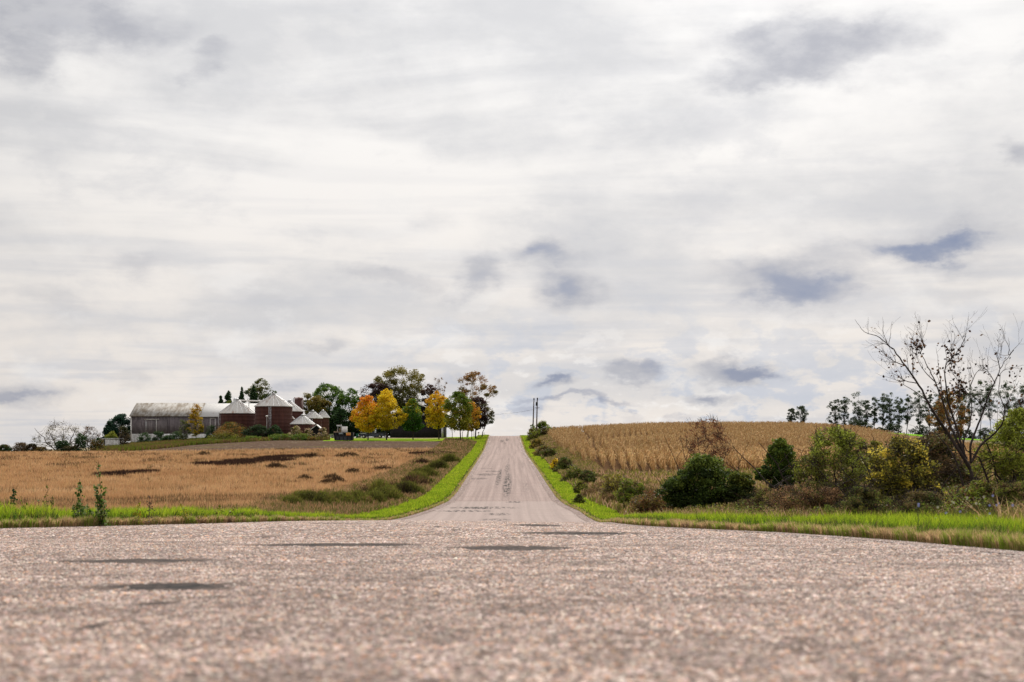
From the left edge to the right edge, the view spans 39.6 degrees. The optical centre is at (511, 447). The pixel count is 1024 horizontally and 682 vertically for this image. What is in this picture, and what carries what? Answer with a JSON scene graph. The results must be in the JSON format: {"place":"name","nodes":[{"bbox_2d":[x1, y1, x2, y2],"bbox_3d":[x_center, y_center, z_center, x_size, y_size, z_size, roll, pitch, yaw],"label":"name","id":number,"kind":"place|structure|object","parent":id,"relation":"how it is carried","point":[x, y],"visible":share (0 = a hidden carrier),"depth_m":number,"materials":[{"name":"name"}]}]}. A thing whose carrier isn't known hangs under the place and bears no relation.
{"place":"outdoors","nodes":[
{"label":"outdoors","id":0,"kind":"place"},
{"bbox_2d":[39,436,490,527],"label":"gravel shoulder","id":1,"kind":"object","parent":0,"point":[458,493],"visible":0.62,"depth_m":101.99},
{"bbox_2d":[141,440,440,451],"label":"ploughed field","id":2,"kind":"structure","parent":0,"point":[283,444],"depth_m":270.29,"materials":[{"name":"soil"}]},
{"bbox_2d":[323,436,476,440],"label":"lawn","id":3,"kind":"structure","parent":0,"point":[395,439],"depth_m":302.21,"materials":[{"name":"plant"}]},
{"bbox_2d":[331,406,347,433],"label":"spruce tree","id":4,"kind":"object","parent":3,"relation":"on","point":[342,415],"visible":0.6,"depth_m":333.30,"materials":[{"name":"green plant"}]},
{"bbox_2d":[333,432,353,439],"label":"dumpster","id":5,"kind":"object","parent":3,"relation":"on","point":[343,435],"visible":1,"depth_m":290.00,"materials":[{"name":"black paint"}]},
{"bbox_2d":[348,395,386,439],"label":"maple tree","id":6,"kind":"object","parent":3,"relation":"on","point":[367,408],"visible":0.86,"depth_m":300.19,"materials":[{"name":"orange plant"}]},
{"bbox_2d":[358,383,396,416],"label":"maple tree","id":7,"kind":"object","parent":3,"relation":"on","point":[376,390],"visible":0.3,"depth_m":336.47,"materials":[{"name":"brown plant"}]},
{"bbox_2d":[368,388,408,439],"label":"maple tree","id":8,"kind":"object","parent":3,"relation":"on","point":[385,396],"visible":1,"depth_m":297.76,"materials":[{"name":"yellow plant"}]},
{"bbox_2d":[373,365,424,408],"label":"poplar tree","id":9,"kind":"object","parent":3,"relation":"on","point":[405,390],"visible":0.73,"depth_m":340.62,"materials":[{"name":"green plant"}]},
{"bbox_2d":[401,398,424,439],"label":"maple tree","id":10,"kind":"object","parent":3,"relation":"on","point":[414,424],"visible":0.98,"depth_m":300.03,"materials":[{"name":"green plant"}]},
{"bbox_2d":[390,402,446,437],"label":"dark barn","id":11,"kind":"structure","parent":3,"relation":"on","point":[424,432],"depth_m":324.40,"materials":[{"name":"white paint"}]},
{"bbox_2d":[416,384,439,408],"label":"maple tree","id":12,"kind":"object","parent":3,"relation":"on","point":[428,391],"visible":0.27,"depth_m":335.53,"materials":[{"name":"brown plant"}]},
{"bbox_2d":[424,390,450,438],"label":"maple tree","id":13,"kind":"object","parent":3,"relation":"on","point":[433,416],"visible":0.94,"depth_m":302.20,"materials":[{"name":"yellow plant"}]},
{"bbox_2d":[440,391,473,438],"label":"maple tree","id":14,"kind":"object","parent":3,"relation":"on","point":[464,413],"visible":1,"depth_m":295.03,"materials":[{"name":"green plant"}]},
{"bbox_2d":[466,401,481,439],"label":"maple tree","id":15,"kind":"object","parent":3,"relation":"on","point":[473,416],"visible":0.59,"depth_m":314.53,"materials":[{"name":"yellow plant"}]},
{"bbox_2d":[456,369,498,437],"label":"birch tree","id":16,"kind":"object","parent":3,"relation":"on","point":[471,376],"visible":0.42,"depth_m":329.33,"materials":[{"name":"brown plant"}]},
{"bbox_2d":[0,436,1023,681],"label":"road","id":17,"kind":"structure","parent":0,"point":[504,484],"depth_m":8.52,"materials":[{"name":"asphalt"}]},
{"bbox_2d":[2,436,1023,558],"bbox_3d":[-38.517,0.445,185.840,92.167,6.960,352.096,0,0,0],"label":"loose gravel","id":18,"kind":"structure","parent":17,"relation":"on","point":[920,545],"depth_m":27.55,"materials":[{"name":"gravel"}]},
{"bbox_2d":[0,0,1023,450],"label":"sky","id":19,"kind":"structure","parent":0,"point":[602,211],"materials":[{"name":"white"}]},
{"bbox_2d":[47,435,1001,471],"bbox_3d":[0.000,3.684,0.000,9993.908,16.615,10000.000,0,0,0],"label":"ground","id":20,"kind":"structure","parent":0,"point":[641,471],"depth_m":324.35,"materials":[{"name":"soil"}]},
{"bbox_2d":[32,420,91,450],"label":"bare tree","id":21,"kind":"object","parent":20,"relation":"on","point":[55,439],"visible":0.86,"depth_m":261.67,"materials":[{"name":"grey plant"}]},
{"bbox_2d":[71,482,87,518],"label":"tall weed","id":22,"kind":"object","parent":20,"relation":"on","point":[78,505],"visible":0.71,"depth_m":44.95,"materials":[{"name":"green plant"}]},
{"bbox_2d":[72,433,88,451],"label":"bush","id":23,"kind":"object","parent":20,"relation":"on","point":[81,444],"visible":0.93,"depth_m":257.65,"materials":[{"name":"green plant"}]},
{"bbox_2d":[77,424,101,450],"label":"bare tree","id":24,"kind":"object","parent":20,"relation":"on","point":[89,432],"visible":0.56,"depth_m":263.88,"materials":[{"name":"grey plant"}]},
{"bbox_2d":[89,437,104,451],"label":"bush","id":25,"kind":"object","parent":20,"relation":"on","point":[100,444],"visible":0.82,"depth_m":257.63,"materials":[{"name":"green plant"}]},
{"bbox_2d":[91,465,110,525],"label":"tall weed","id":26,"kind":"object","parent":20,"relation":"on","point":[100,501],"visible":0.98,"depth_m":44.88,"materials":[{"name":"green plant"}]},
{"bbox_2d":[103,413,130,441],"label":"tree","id":27,"kind":"object","parent":20,"relation":"on","point":[119,420],"visible":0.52,"depth_m":326.81,"materials":[{"name":"green plant"}]},
{"bbox_2d":[115,425,130,444],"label":"bush","id":28,"kind":"object","parent":20,"relation":"on","point":[123,428],"visible":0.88,"depth_m":305.74,"materials":[{"name":"green plant"}]},
{"bbox_2d":[91,468,161,476],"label":"weed patch","id":29,"kind":"object","parent":20,"relation":"on","point":[124,472],"visible":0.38,"depth_m":139.83,"materials":[{"name":"plant"}]},
{"bbox_2d":[129,403,257,441],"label":"barn","id":30,"kind":"structure","parent":20,"relation":"on","point":[151,418],"depth_m":326.00,"materials":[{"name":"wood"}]},
{"bbox_2d":[156,420,167,433],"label":"door","id":31,"kind":"structure","parent":30,"relation":"in","point":[161,425],"depth_m":325.90,"materials":[{"name":"grey wood"}]},
{"bbox_2d":[186,404,203,438],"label":"young tree","id":32,"kind":"object","parent":20,"relation":"on","point":[196,412],"visible":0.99,"depth_m":311.79,"materials":[{"name":"yellow plant"}]},
{"bbox_2d":[95,435,330,451],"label":"wild grass","id":33,"kind":"structure","parent":20,"relation":"on","point":[136,446],"depth_m":290.30,"materials":[{"name":"plant"}]},
{"bbox_2d":[207,429,242,439],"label":"bush","id":34,"kind":"object","parent":20,"relation":"on","point":[225,434],"visible":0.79,"depth_m":299.93,"materials":[{"name":"green plant"}]},
{"bbox_2d":[189,459,261,465],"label":"weed patch","id":35,"kind":"object","parent":20,"relation":"on","point":[233,462],"visible":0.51,"depth_m":176.34,"materials":[{"name":"plant"}]},
{"bbox_2d":[0,446,461,510],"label":"dry crop","id":36,"kind":"object","parent":20,"relation":"on","point":[177,479],"visible":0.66,"depth_m":133.73,"materials":[{"name":"plant"}]},
{"bbox_2d":[218,421,247,437],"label":"bush","id":37,"kind":"object","parent":20,"relation":"on","point":[232,428],"visible":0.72,"depth_m":304.25,"materials":[{"name":"green plant"}]},
{"bbox_2d":[218,398,254,436],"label":"grain bin","id":38,"kind":"object","parent":20,"relation":"on","point":[237,410],"visible":0.62,"depth_m":315.13,"materials":[{"name":"brick"}]},
{"bbox_2d":[241,424,268,436],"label":"bush","id":39,"kind":"object","parent":20,"relation":"on","point":[260,428],"visible":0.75,"depth_m":300.39,"materials":[{"name":"green plant"}]},
{"bbox_2d":[222,457,294,462],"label":"weed patch","id":40,"kind":"object","parent":20,"relation":"on","point":[264,459],"visible":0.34,"depth_m":189.92,"materials":[{"name":"plant"}]},
{"bbox_2d":[244,378,276,402],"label":"tree","id":41,"kind":"object","parent":20,"relation":"on","point":[259,389],"visible":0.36,"depth_m":355.56,"materials":[{"name":"green plant"}]},
{"bbox_2d":[65,437,476,514],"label":"wild grass","id":42,"kind":"structure","parent":20,"relation":"on","point":[467,445],"depth_m":98.84,"materials":[{"name":"plant"}]},
{"bbox_2d":[254,393,292,436],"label":"grain bin","id":43,"kind":"object","parent":20,"relation":"on","point":[277,409],"visible":0.77,"depth_m":306.83,"materials":[{"name":"brick"}]},
{"bbox_2d":[280,494,303,504],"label":"weed clump","id":44,"kind":"object","parent":20,"relation":"on","point":[290,499],"visible":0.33,"depth_m":75.60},
{"bbox_2d":[288,400,303,421],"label":"grain bin","id":45,"kind":"object","parent":20,"relation":"on","point":[297,411],"visible":0.23,"depth_m":327.22,"materials":[{"name":"metal"}]},
{"bbox_2d":[290,414,314,434],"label":"grain bin","id":46,"kind":"object","parent":20,"relation":"on","point":[302,422],"visible":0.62,"depth_m":303.75,"materials":[{"name":"metal"}]},
{"bbox_2d":[290,488,328,503],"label":"weed clump","id":47,"kind":"object","parent":20,"relation":"on","point":[304,494],"visible":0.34,"depth_m":79.53,"materials":[{"name":"plant"}]},
{"bbox_2d":[306,410,322,426],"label":"grain bin","id":48,"kind":"object","parent":20,"relation":"on","point":[314,416],"visible":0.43,"depth_m":318.69,"materials":[{"name":"metal"}]},
{"bbox_2d":[304,395,331,415],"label":"tree","id":49,"kind":"object","parent":20,"relation":"on","point":[312,402],"visible":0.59,"depth_m":336.96,"materials":[{"name":"green plant"}]},
{"bbox_2d":[319,410,329,433],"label":"grain bin","id":50,"kind":"object","parent":20,"relation":"on","point":[324,415],"visible":0.41,"depth_m":325.41,"materials":[{"name":"brick"}]},
{"bbox_2d":[312,382,343,425],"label":"tree","id":51,"kind":"object","parent":20,"relation":"on","point":[320,391],"visible":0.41,"depth_m":343.27,"materials":[{"name":"green plant"}]},
{"bbox_2d":[315,489,340,505],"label":"weed clump","id":52,"kind":"object","parent":20,"relation":"on","point":[329,495],"visible":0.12,"depth_m":81.81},
{"bbox_2d":[331,490,356,504],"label":"weed clump","id":53,"kind":"object","parent":20,"relation":"on","point":[346,496],"visible":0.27,"depth_m":84.57,"materials":[{"name":"plant"}]},
{"bbox_2d":[336,388,364,431],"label":"tree","id":54,"kind":"object","parent":20,"relation":"on","point":[351,402],"visible":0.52,"depth_m":339.20,"materials":[{"name":"green plant"}]},
{"bbox_2d":[345,488,377,503],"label":"weed clump","id":55,"kind":"object","parent":20,"relation":"on","point":[359,494],"visible":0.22,"depth_m":87.63,"materials":[{"name":"plant"}]},
{"bbox_2d":[365,489,386,503],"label":"weed clump","id":56,"kind":"object","parent":20,"relation":"on","point":[377,495],"visible":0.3,"depth_m":89.41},
{"bbox_2d":[364,477,397,491],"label":"weed clump","id":57,"kind":"object","parent":20,"relation":"on","point":[378,483],"visible":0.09,"depth_m":97.57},
{"bbox_2d":[371,482,403,499],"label":"weed clump","id":58,"kind":"object","parent":20,"relation":"on","point":[392,492],"visible":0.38,"depth_m":94.52,"materials":[{"name":"plant"}]},
{"bbox_2d":[392,480,424,494],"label":"weed clump","id":59,"kind":"object","parent":20,"relation":"on","point":[408,486],"visible":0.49,"depth_m":103.48,"materials":[{"name":"plant"}]},
{"bbox_2d":[402,472,431,484],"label":"weed clump","id":60,"kind":"object","parent":20,"relation":"on","point":[417,480],"visible":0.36,"depth_m":117.72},
{"bbox_2d":[409,465,438,475],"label":"weed clump","id":61,"kind":"object","parent":20,"relation":"on","point":[430,471],"visible":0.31,"depth_m":134.44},
{"bbox_2d":[423,459,449,468],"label":"weed clump","id":62,"kind":"object","parent":20,"relation":"on","point":[439,463],"visible":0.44,"depth_m":154.38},
{"bbox_2d":[439,452,460,462],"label":"weed clump","id":63,"kind":"object","parent":20,"relation":"on","point":[448,457],"visible":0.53,"depth_m":179.51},
{"bbox_2d":[468,396,488,437],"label":"beech tree","id":64,"kind":"object","parent":20,"relation":"on","point":[484,417],"visible":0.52,"depth_m":321.43,"materials":[{"name":"brown plant"}]},
{"bbox_2d":[530,418,555,435],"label":"bush","id":65,"kind":"object","parent":20,"relation":"on","point":[541,429],"visible":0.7,"depth_m":321.29,"materials":[{"name":"green plant"}]},
{"bbox_2d":[552,456,579,471],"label":"bush","id":66,"kind":"object","parent":20,"relation":"on","point":[563,463],"visible":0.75,"depth_m":149.40,"materials":[{"name":"green plant"}]},
{"bbox_2d":[558,466,582,480],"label":"bush","id":67,"kind":"object","parent":20,"relation":"on","point":[570,473],"visible":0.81,"depth_m":127.75,"materials":[{"name":"green plant"}]},
{"bbox_2d":[577,468,598,484],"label":"bush","id":68,"kind":"object","parent":20,"relation":"on","point":[585,475],"visible":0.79,"depth_m":119.77,"materials":[{"name":"green plant"}]},
{"bbox_2d":[596,468,627,493],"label":"bush","id":69,"kind":"object","parent":20,"relation":"on","point":[607,486],"visible":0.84,"depth_m":95.72,"materials":[{"name":"green plant"}]},
{"bbox_2d":[612,475,647,507],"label":"bush","id":70,"kind":"object","parent":20,"relation":"on","point":[626,490],"visible":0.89,"depth_m":83.71,"materials":[{"name":"green plant"}]},
{"bbox_2d":[623,486,677,513],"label":"bush","id":71,"kind":"object","parent":20,"relation":"on","point":[647,503],"visible":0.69,"depth_m":65.61,"materials":[{"name":"green plant"}]},
{"bbox_2d":[653,453,754,511],"bbox_3d":[8.440,1.706,61.982,3.981,3.007,3.056,0,0,35],"label":"bush","id":72,"kind":"object","parent":20,"relation":"on","point":[695,479],"visible":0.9,"depth_m":61.31,"materials":[{"name":"green plant"}]},
{"bbox_2d":[664,414,748,496],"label":"shrub","id":73,"kind":"object","parent":20,"relation":"on","point":[704,431],"visible":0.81,"depth_m":71.86,"materials":[{"name":"brown plant"}]},
{"bbox_2d":[716,469,756,503],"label":"bush","id":74,"kind":"object","parent":20,"relation":"on","point":[738,477],"visible":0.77,"depth_m":60.67,"materials":[{"name":"green plant"}]},
{"bbox_2d":[725,483,782,510],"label":"shrub","id":75,"kind":"object","parent":20,"relation":"on","point":[757,499],"visible":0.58,"depth_m":49.87,"materials":[{"name":"green plant"}]},
{"bbox_2d":[530,434,1021,518],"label":"wild grass","id":76,"kind":"structure","parent":20,"relation":"on","point":[648,478],"depth_m":111.23,"materials":[{"name":"plant"}]},
{"bbox_2d":[754,437,802,490],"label":"bush","id":77,"kind":"object","parent":20,"relation":"on","point":[778,448],"visible":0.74,"depth_m":73.57,"materials":[{"name":"green plant"}]},
{"bbox_2d":[732,472,850,513],"bbox_3d":[8.790,1.596,41.985,4.037,1.743,2.551,0,0,30],"label":"shrub","id":78,"kind":"object","parent":20,"relation":"on","point":[807,489],"visible":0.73,"depth_m":41.65,"materials":[{"name":"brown plant"}]},
{"bbox_2d":[791,405,808,423],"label":"distant tree","id":79,"kind":"object","parent":20,"relation":"on","point":[803,410],"visible":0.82,"depth_m":431.35,"materials":[{"name":"green plant"}]},
{"bbox_2d":[732,419,935,507],"bbox_3d":[9.969,0.733,44.096,5.350,3.384,3.365,0,0,34],"label":"shrub","id":80,"kind":"object","parent":20,"relation":"on","point":[842,444],"visible":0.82,"depth_m":43.60,"materials":[{"name":"green plant"}]},
{"bbox_2d":[826,399,842,423],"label":"distant tree","id":81,"kind":"object","parent":20,"relation":"on","point":[834,407],"visible":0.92,"depth_m":424.78,"materials":[{"name":"green plant"}]},
{"bbox_2d":[837,397,851,424],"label":"distant tree","id":82,"kind":"object","parent":20,"relation":"on","point":[843,407],"visible":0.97,"depth_m":426.74,"materials":[{"name":"green plant"}]},
{"bbox_2d":[678,475,1023,517],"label":"undergrowth","id":83,"kind":"object","parent":20,"relation":"on","point":[816,510],"visible":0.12,"depth_m":36.54,"materials":[{"name":"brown plant"}]},
{"bbox_2d":[812,481,903,514],"bbox_3d":[8.911,1.525,35.978,2.003,1.400,1.796,0,0,-40],"label":"shrub","id":84,"kind":"object","parent":20,"relation":"on","point":[870,494],"visible":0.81,"depth_m":35.85,"materials":[{"name":"green plant"}]},
{"bbox_2d":[850,392,865,425],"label":"distant tree","id":85,"kind":"object","parent":20,"relation":"on","point":[858,411],"visible":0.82,"depth_m":423.87,"materials":[{"name":"green plant"}]},
{"bbox_2d":[828,435,906,493],"bbox_3d":[11.959,0.948,48.040,2.298,2.845,1.888,0,0,40],"label":"shrub","id":86,"kind":"object","parent":20,"relation":"on","point":[876,443],"visible":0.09,"depth_m":47.63,"materials":[{"name":"green plant"}]},
{"bbox_2d":[865,397,881,427],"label":"distant tree","id":87,"kind":"object","parent":20,"relation":"on","point":[874,412],"visible":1,"depth_m":425.90,"materials":[{"name":"green plant"}]},
{"bbox_2d":[881,392,899,422],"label":"distant tree","id":88,"kind":"object","parent":20,"relation":"on","point":[889,401],"visible":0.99,"depth_m":423.68,"materials":[{"name":"green plant"}]},
{"bbox_2d":[809,426,993,509],"bbox_3d":[10.345,0.770,37.903,4.175,2.780,2.895,0,0,33],"label":"shrub","id":89,"kind":"object","parent":20,"relation":"on","point":[912,455],"visible":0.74,"depth_m":37.66,"materials":[{"name":"green plant"}]},
{"bbox_2d":[897,394,916,433],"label":"distant tree","id":90,"kind":"object","parent":20,"relation":"on","point":[907,417],"visible":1,"depth_m":425.75,"materials":[{"name":"green plant"}]},
{"bbox_2d":[864,484,950,513],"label":"shrub","id":91,"kind":"object","parent":20,"relation":"on","point":[913,497],"visible":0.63,"depth_m":33.75,"materials":[{"name":"green plant"}]},
{"bbox_2d":[912,391,928,424],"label":"distant tree","id":92,"kind":"object","parent":20,"relation":"on","point":[919,407],"visible":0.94,"depth_m":424.82,"materials":[{"name":"green plant"}]},
{"bbox_2d":[862,422,1000,490],"bbox_3d":[16.036,0.614,53.975,4.888,3.175,3.294,0,0,33],"label":"shrub","id":93,"kind":"object","parent":20,"relation":"on","point":[940,451],"visible":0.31,"depth_m":53.20,"materials":[{"name":"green plant"}]},
{"bbox_2d":[855,309,1023,484],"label":"bare tree","id":94,"kind":"object","parent":20,"relation":"on","point":[959,447],"visible":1,"depth_m":42.00,"materials":[{"name":"brown plant"}]},
{"bbox_2d":[924,389,972,464],"bbox_3d":[19.041,-0.230,62.044,2.101,4.912,1.811,0,0,0],"label":"shrub","id":95,"kind":"object","parent":20,"relation":"on","point":[942,417],"visible":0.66,"depth_m":61.74,"materials":[{"name":"brown plant"}]},
{"bbox_2d":[933,475,994,510],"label":"shrub","id":96,"kind":"object","parent":20,"relation":"on","point":[982,489],"visible":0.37,"depth_m":32.82,"materials":[{"name":"green plant"}]},
{"bbox_2d":[968,379,990,430],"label":"distant tree","id":97,"kind":"object","parent":20,"relation":"on","point":[980,382],"visible":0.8,"depth_m":421.70,"materials":[{"name":"green plant"}]},
{"bbox_2d":[954,402,1023,489],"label":"shrub","id":98,"kind":"object","parent":20,"relation":"on","point":[1009,435],"visible":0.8,"depth_m":46.83,"materials":[{"name":"green plant"}]},
{"bbox_2d":[981,383,997,430],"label":"distant tree","id":99,"kind":"object","parent":20,"relation":"on","point":[988,388],"visible":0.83,"depth_m":423.71,"materials":[{"name":"green plant"}]},
{"bbox_2d":[957,494,1023,520],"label":"dry reeds","id":100,"kind":"object","parent":20,"relation":"on","point":[1007,510],"visible":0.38,"depth_m":24.67,"materials":[{"name":"plant"}]},
{"bbox_2d":[959,473,1023,514],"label":"shrub","id":101,"kind":"object","parent":20,"relation":"on","point":[1006,490],"visible":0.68,"depth_m":29.87,"materials":[{"name":"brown plant"}]},
{"bbox_2d":[996,380,1018,417],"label":"distant tree","id":102,"kind":"object","parent":20,"relation":"on","point":[1007,392],"visible":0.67,"depth_m":420.97,"materials":[{"name":"green plant"}]},
{"bbox_2d":[569,431,850,470],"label":"corn floor","id":103,"kind":"structure","parent":0,"point":[607,465],"depth_m":154.44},
{"bbox_2d":[546,420,1023,471],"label":"corn crop","id":104,"kind":"object","parent":103,"relation":"on","point":[650,449],"visible":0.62,"depth_m":197.31,"materials":[{"name":"plant"}]},
{"bbox_2d":[518,436,1023,554],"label":"gravel shoulder","id":105,"kind":"object","parent":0,"point":[563,505],"visible":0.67,"depth_m":34.29},
{"bbox_2d":[806,489,1023,519],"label":"wild grass","id":106,"kind":"structure","parent":0,"point":[974,512],"depth_m":30.04,"materials":[{"name":"plant"}]},
{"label":"verge ground","id":107,"kind":"structure","parent":0,"visible":0},
{"bbox_2d":[0,434,489,528],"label":"verge grass","id":108,"kind":"structure","parent":107,"relation":"on","point":[446,488],"depth_m":52.69,"materials":[{"name":"plant"}]},
{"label":"verge ground","id":109,"kind":"structure","parent":0,"visible":0},
{"bbox_2d":[520,435,1023,550],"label":"verge grass","id":110,"kind":"structure","parent":109,"relation":"on","point":[994,533],"depth_m":29.62,"materials":[{"name":"plant"}]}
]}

